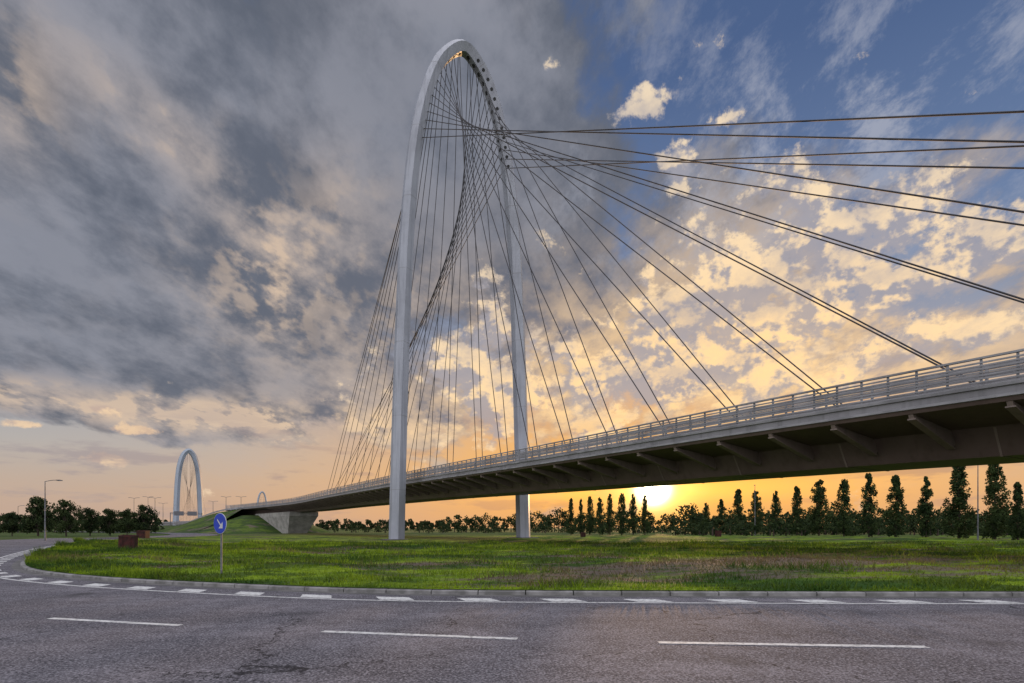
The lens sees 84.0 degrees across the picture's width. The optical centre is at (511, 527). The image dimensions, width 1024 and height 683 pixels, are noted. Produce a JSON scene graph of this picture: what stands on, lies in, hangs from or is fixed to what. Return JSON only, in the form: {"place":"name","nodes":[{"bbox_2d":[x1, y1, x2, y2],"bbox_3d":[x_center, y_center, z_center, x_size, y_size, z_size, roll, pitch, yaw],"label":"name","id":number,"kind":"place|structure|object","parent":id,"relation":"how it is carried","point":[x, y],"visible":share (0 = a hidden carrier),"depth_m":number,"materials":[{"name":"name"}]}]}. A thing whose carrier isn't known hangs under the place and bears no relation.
{"place":"outdoors","nodes":[
{"label":"outdoors","id":0,"kind":"place"},
{"bbox_2d":[47,531,217,537],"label":"side road","id":1,"kind":"structure","parent":0,"point":[185,534],"depth_m":138.29,"materials":[{"name":"grey asphalt"}]},
{"bbox_2d":[150,509,333,533],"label":"embankment","id":2,"kind":"structure","parent":0,"point":[237,523],"depth_m":187.64,"materials":[{"name":"green plant"}]},
{"bbox_2d":[170,511,201,524],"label":"overhead sign gantry","id":3,"kind":"object","parent":2,"relation":"on","point":[182,513],"visible":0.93,"depth_m":293.29,"materials":[{"name":"metal"}]},
{"bbox_2d":[160,506,244,525],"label":"guard rail","id":4,"kind":"object","parent":2,"relation":"on","point":[236,508],"visible":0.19,"depth_m":218.81,"materials":[{"name":"metal"}]},
{"bbox_2d":[0,528,1023,594],"bbox_3d":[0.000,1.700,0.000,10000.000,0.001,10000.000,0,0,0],"label":"ground","id":5,"kind":"structure","parent":0,"point":[20,535],"depth_m":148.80,"materials":[{"name":"green plant"}]},
{"bbox_2d":[0,511,22,535],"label":"broadleaf tree","id":6,"kind":"object","parent":5,"relation":"on","point":[10,524],"visible":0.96,"depth_m":119.56,"materials":[{"name":"green plant"}]},
{"bbox_2d":[17,496,57,535],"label":"broadleaf tree","id":7,"kind":"object","parent":5,"relation":"on","point":[34,520],"visible":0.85,"depth_m":117.35,"materials":[{"name":"green plant"}]},
{"bbox_2d":[50,499,83,536],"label":"broadleaf tree","id":8,"kind":"object","parent":5,"relation":"on","point":[66,516],"visible":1,"depth_m":111.65,"materials":[{"name":"green plant"}]},
{"bbox_2d":[79,507,102,535],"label":"broadleaf tree","id":9,"kind":"object","parent":5,"relation":"on","point":[90,524],"visible":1,"depth_m":117.58,"materials":[{"name":"green plant"}]},
{"bbox_2d":[100,509,119,535],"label":"broadleaf tree","id":10,"kind":"object","parent":5,"relation":"on","point":[109,519],"visible":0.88,"depth_m":121.48,"materials":[{"name":"green plant"}]},
{"bbox_2d":[115,508,138,534],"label":"broadleaf tree","id":11,"kind":"object","parent":5,"relation":"on","point":[126,524],"visible":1,"depth_m":115.61,"materials":[{"name":"green plant"}]},
{"bbox_2d":[118,535,137,548],"bbox_3d":[-25.621,0.951,37.982,0.900,0.950,0.984,2,2,-20],"label":"rusty steel planter","id":12,"kind":"object","parent":5,"relation":"on","point":[129,541],"visible":0.76,"depth_m":37.59,"materials":[{"name":"brown metal"}]},
{"bbox_2d":[136,530,149,537],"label":"rusty steel planter","id":13,"kind":"object","parent":5,"relation":"on","point":[143,533],"visible":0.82,"depth_m":74.47,"materials":[{"name":"brown metal"}]},
{"bbox_2d":[134,504,159,533],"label":"broadleaf tree","id":14,"kind":"object","parent":5,"relation":"on","point":[144,521],"visible":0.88,"depth_m":119.75,"materials":[{"name":"green plant"}]},
{"bbox_2d":[162,448,205,530],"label":"cable stayed bridge","id":15,"kind":"structure","parent":5,"relation":"on","point":[178,483],"depth_m":333.34,"materials":[{"name":"grey paint"}]},
{"bbox_2d":[214,513,226,573],"bbox_3d":[-9.559,0.563,18.685,0.676,2.098,0.098,0,0,30],"label":"traffic sign","id":16,"kind":"object","parent":5,"relation":"on","point":[220,523],"visible":0.95,"depth_m":18.67,"materials":[{"name":"metal"}]},
{"bbox_2d":[257,491,266,502],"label":"cable stayed bridge","id":17,"kind":"structure","parent":5,"relation":"on","point":[259,495],"depth_m":1067.70,"materials":[{"name":"grey paint"}]},
{"bbox_2d":[0,502,1023,535],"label":"distant trees","id":18,"kind":"object","parent":5,"relation":"on","point":[696,524],"visible":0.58,"depth_m":184.44,"materials":[{"name":"green plant"}]},
{"bbox_2d":[20,559,1023,595],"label":"kerb","id":19,"kind":"structure","parent":5,"relation":"on","point":[23,565],"depth_m":14.30,"materials":[{"name":"concrete"}]},
{"bbox_2d":[566,498,576,533],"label":"poplar tree","id":20,"kind":"object","parent":5,"relation":"on","point":[570,520],"visible":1,"depth_m":135.28,"materials":[{"name":"green plant"}]},
{"bbox_2d":[577,499,585,532],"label":"poplar tree","id":21,"kind":"object","parent":5,"relation":"on","point":[580,516],"visible":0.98,"depth_m":137.79,"materials":[{"name":"green plant"}]},
{"bbox_2d":[586,496,594,533],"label":"poplar tree","id":22,"kind":"object","parent":5,"relation":"on","point":[590,522],"visible":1,"depth_m":141.49,"materials":[{"name":"green plant"}]},
{"bbox_2d":[594,497,605,534],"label":"poplar tree","id":23,"kind":"object","parent":5,"relation":"on","point":[600,528],"visible":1,"depth_m":128.66,"materials":[{"name":"green plant"}]},
{"bbox_2d":[606,493,615,534],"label":"poplar tree","id":24,"kind":"object","parent":5,"relation":"on","point":[609,522],"visible":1,"depth_m":129.03,"materials":[{"name":"green plant"}]},
{"bbox_2d":[615,493,627,534],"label":"poplar tree","id":25,"kind":"object","parent":5,"relation":"on","point":[622,517],"visible":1,"depth_m":129.98,"materials":[{"name":"green plant"}]},
{"bbox_2d":[225,39,1023,539],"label":"cable stayed bridge","id":26,"kind":"structure","parent":5,"relation":"on","point":[975,423],"depth_m":43.35,"materials":[{"name":"grey paint"}]},
{"bbox_2d":[627,493,638,534],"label":"poplar tree","id":27,"kind":"object","parent":5,"relation":"on","point":[633,512],"visible":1,"depth_m":133.54,"materials":[{"name":"green plant"}]},
{"bbox_2d":[641,494,650,534],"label":"poplar tree","id":28,"kind":"object","parent":5,"relation":"on","point":[645,526],"visible":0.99,"depth_m":136.36,"materials":[{"name":"green plant"}]},
{"bbox_2d":[702,503,710,523],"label":"poplar tree","id":29,"kind":"object","parent":5,"relation":"on","point":[706,510],"visible":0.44,"depth_m":186.49,"materials":[{"name":"green plant"}]},
{"bbox_2d":[715,530,721,536],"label":"rusty steel planter","id":30,"kind":"object","parent":5,"relation":"on","point":[718,533],"visible":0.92,"depth_m":99.59,"materials":[{"name":"brown metal"}]},
{"bbox_2d":[716,499,726,531],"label":"poplar tree","id":31,"kind":"object","parent":5,"relation":"on","point":[721,509],"visible":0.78,"depth_m":171.48,"materials":[{"name":"green plant"}]},
{"bbox_2d":[729,489,747,533],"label":"poplar tree","id":32,"kind":"object","parent":5,"relation":"on","point":[738,496],"visible":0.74,"depth_m":156.29,"materials":[{"name":"green plant"}]},
{"bbox_2d":[748,490,764,534],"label":"poplar tree","id":33,"kind":"object","parent":5,"relation":"on","point":[756,506],"visible":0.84,"depth_m":144.36,"materials":[{"name":"green plant"}]},
{"bbox_2d":[769,491,783,534],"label":"poplar tree","id":34,"kind":"object","parent":5,"relation":"on","point":[775,503],"visible":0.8,"depth_m":138.50,"materials":[{"name":"green plant"}]},
{"bbox_2d":[787,486,805,535],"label":"poplar tree","id":35,"kind":"object","parent":5,"relation":"on","point":[796,511],"visible":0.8,"depth_m":127.11,"materials":[{"name":"green plant"}]},
{"bbox_2d":[806,479,831,535],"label":"poplar tree","id":36,"kind":"object","parent":5,"relation":"on","point":[818,498],"visible":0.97,"depth_m":118.94,"materials":[{"name":"green plant"}]},
{"bbox_2d":[832,479,852,535],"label":"poplar tree","id":37,"kind":"object","parent":5,"relation":"on","point":[843,520],"visible":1,"depth_m":109.66,"materials":[{"name":"green plant"}]},
{"bbox_2d":[856,473,880,536],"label":"poplar tree","id":38,"kind":"object","parent":5,"relation":"on","point":[868,505],"visible":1,"depth_m":97.41,"materials":[{"name":"green plant"}]},
{"bbox_2d":[882,475,908,536],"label":"poplar tree","id":39,"kind":"object","parent":5,"relation":"on","point":[895,525],"visible":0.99,"depth_m":95.33,"materials":[{"name":"green plant"}]},
{"bbox_2d":[916,476,936,536],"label":"poplar tree","id":40,"kind":"object","parent":5,"relation":"on","point":[925,507],"visible":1,"depth_m":87.03,"materials":[{"name":"green plant"}]},
{"bbox_2d":[941,466,979,538],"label":"poplar tree","id":41,"kind":"object","parent":5,"relation":"on","point":[957,506],"visible":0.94,"depth_m":80.83,"materials":[{"name":"green plant"}]},
{"bbox_2d":[977,465,978,539],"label":"street lamp","id":42,"kind":"object","parent":5,"relation":"on","point":[977,506],"visible":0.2,"depth_m":73.97,"materials":[{"name":"metal"}]},
{"bbox_2d":[980,464,1013,538],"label":"poplar tree","id":43,"kind":"object","parent":5,"relation":"on","point":[994,519],"visible":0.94,"depth_m":75.23,"materials":[{"name":"green plant"}]},
{"bbox_2d":[1005,482,1023,539],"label":"poplar tree","id":44,"kind":"object","parent":5,"relation":"on","point":[1016,509],"visible":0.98,"depth_m":70.61,"materials":[{"name":"green plant"}]},
{"bbox_2d":[0,538,1023,682],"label":"asphalt road","id":45,"kind":"structure","parent":0,"point":[216,637],"depth_m":8.71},
{"bbox_2d":[44,480,62,540],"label":"street lamp","id":46,"kind":"object","parent":45,"relation":"on","point":[45,511],"visible":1,"depth_m":75.98,"materials":[{"name":"metal"}]},
{"bbox_2d":[0,545,1023,647],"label":"road marking","id":47,"kind":"object","parent":45,"relation":"on","point":[560,600],"visible":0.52,"depth_m":12.89,"materials":[{"name":"paint"}]},
{"bbox_2d":[0,0,1023,527],"label":"sky","id":48,"kind":"structure","parent":0,"point":[201,200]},
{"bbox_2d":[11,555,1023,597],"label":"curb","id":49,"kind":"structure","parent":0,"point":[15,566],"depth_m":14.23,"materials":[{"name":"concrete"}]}
]}

